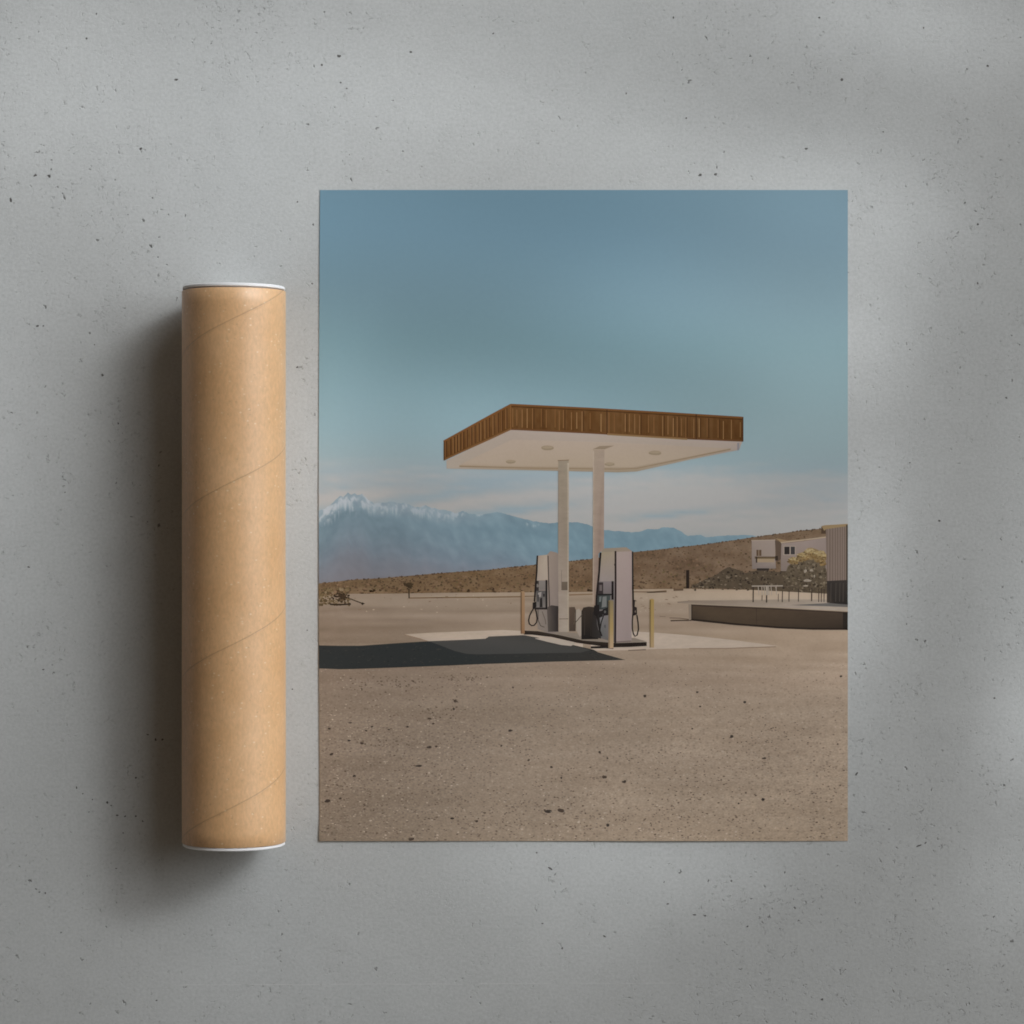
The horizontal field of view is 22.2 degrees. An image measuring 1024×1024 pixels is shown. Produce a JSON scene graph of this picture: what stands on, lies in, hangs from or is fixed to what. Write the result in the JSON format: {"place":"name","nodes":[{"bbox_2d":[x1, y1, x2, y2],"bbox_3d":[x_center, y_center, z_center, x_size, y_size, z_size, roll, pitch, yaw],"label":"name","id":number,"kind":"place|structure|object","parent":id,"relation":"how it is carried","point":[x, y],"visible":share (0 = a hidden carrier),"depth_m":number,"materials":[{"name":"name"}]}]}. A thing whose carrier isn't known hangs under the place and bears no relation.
{"place":"outdoors","nodes":[
{"label":"outdoors","id":0,"kind":"place"},
{"bbox_2d":[0,0,1023,1023],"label":"ground","id":1,"kind":"structure","parent":0,"point":[156,156],"depth_m":2.00,"materials":[{"name":"grey concrete"}]},
{"bbox_2d":[182,283,285,851],"bbox_3d":[-0.209,0.041,1.961,0.078,0.078,0.420,0,90,0],"label":"mailing tube","id":2,"kind":"object","parent":1,"relation":"on","point":[233,567],"visible":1,"depth_m":1.93,"materials":[{"name":"brown cardboard"}]},
{"bbox_2d":[319,190,847,840],"bbox_3d":[0.055,0.003,1.999,0.406,0.001,0.499,0,90,0],"label":"poster","id":3,"kind":"object","parent":1,"relation":"on","point":[583,514],"visible":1,"depth_m":2.00,"materials":[{"name":"multicoloured paper"}]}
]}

